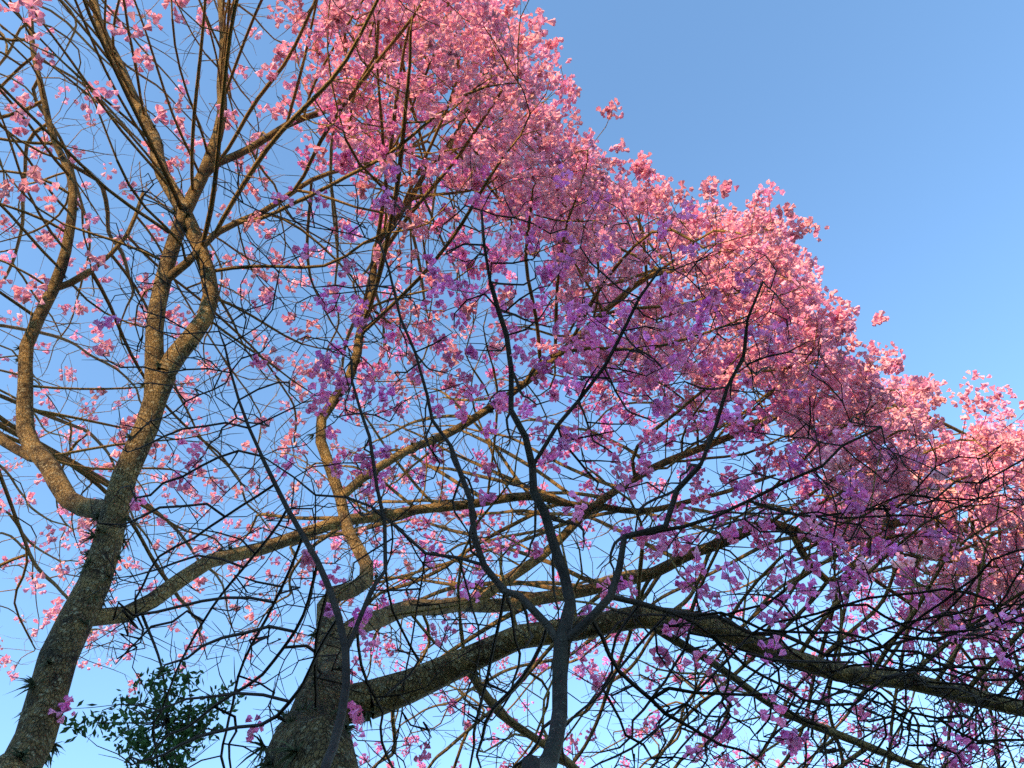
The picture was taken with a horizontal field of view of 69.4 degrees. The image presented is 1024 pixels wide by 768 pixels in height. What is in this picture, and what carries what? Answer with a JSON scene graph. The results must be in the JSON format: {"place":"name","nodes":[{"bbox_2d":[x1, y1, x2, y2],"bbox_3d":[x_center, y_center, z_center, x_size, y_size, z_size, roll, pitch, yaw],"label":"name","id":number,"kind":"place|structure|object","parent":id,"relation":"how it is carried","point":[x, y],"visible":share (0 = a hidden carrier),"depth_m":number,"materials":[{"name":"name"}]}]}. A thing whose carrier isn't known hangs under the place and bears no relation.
{"place":"outdoors","nodes":[
{"label":"outdoors","id":0,"kind":"place"},
{"bbox_2d":[0,0,1023,767],"label":"sky","id":1,"kind":"structure","parent":0,"point":[897,126],"materials":[{"name":"blue"}]},
{"bbox_3d":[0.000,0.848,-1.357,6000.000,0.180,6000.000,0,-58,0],"label":"ground","id":2,"kind":"structure","parent":0,"visible":0},
{"bbox_2d":[59,615,246,767],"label":"leafy green shrub","id":3,"kind":"object","parent":2,"relation":"on","point":[141,732],"visible":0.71,"depth_m":4.85,"materials":[{"name":"green plant"}]},
{"bbox_2d":[0,0,775,767],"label":"old tree","id":4,"kind":"object","parent":2,"relation":"on","point":[78,616],"visible":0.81,"depth_m":8.54,"materials":[{"name":"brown plant"}]},
{"bbox_2d":[48,124,1023,767],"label":"young shade tree","id":5,"kind":"object","parent":2,"relation":"on","point":[562,634],"visible":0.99,"depth_m":4.08,"materials":[{"name":"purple plant"}]},
{"bbox_2d":[235,0,1023,767],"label":"tree","id":6,"kind":"object","parent":2,"relation":"on","point":[303,734],"visible":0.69,"depth_m":9.19,"materials":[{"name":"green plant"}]}
]}

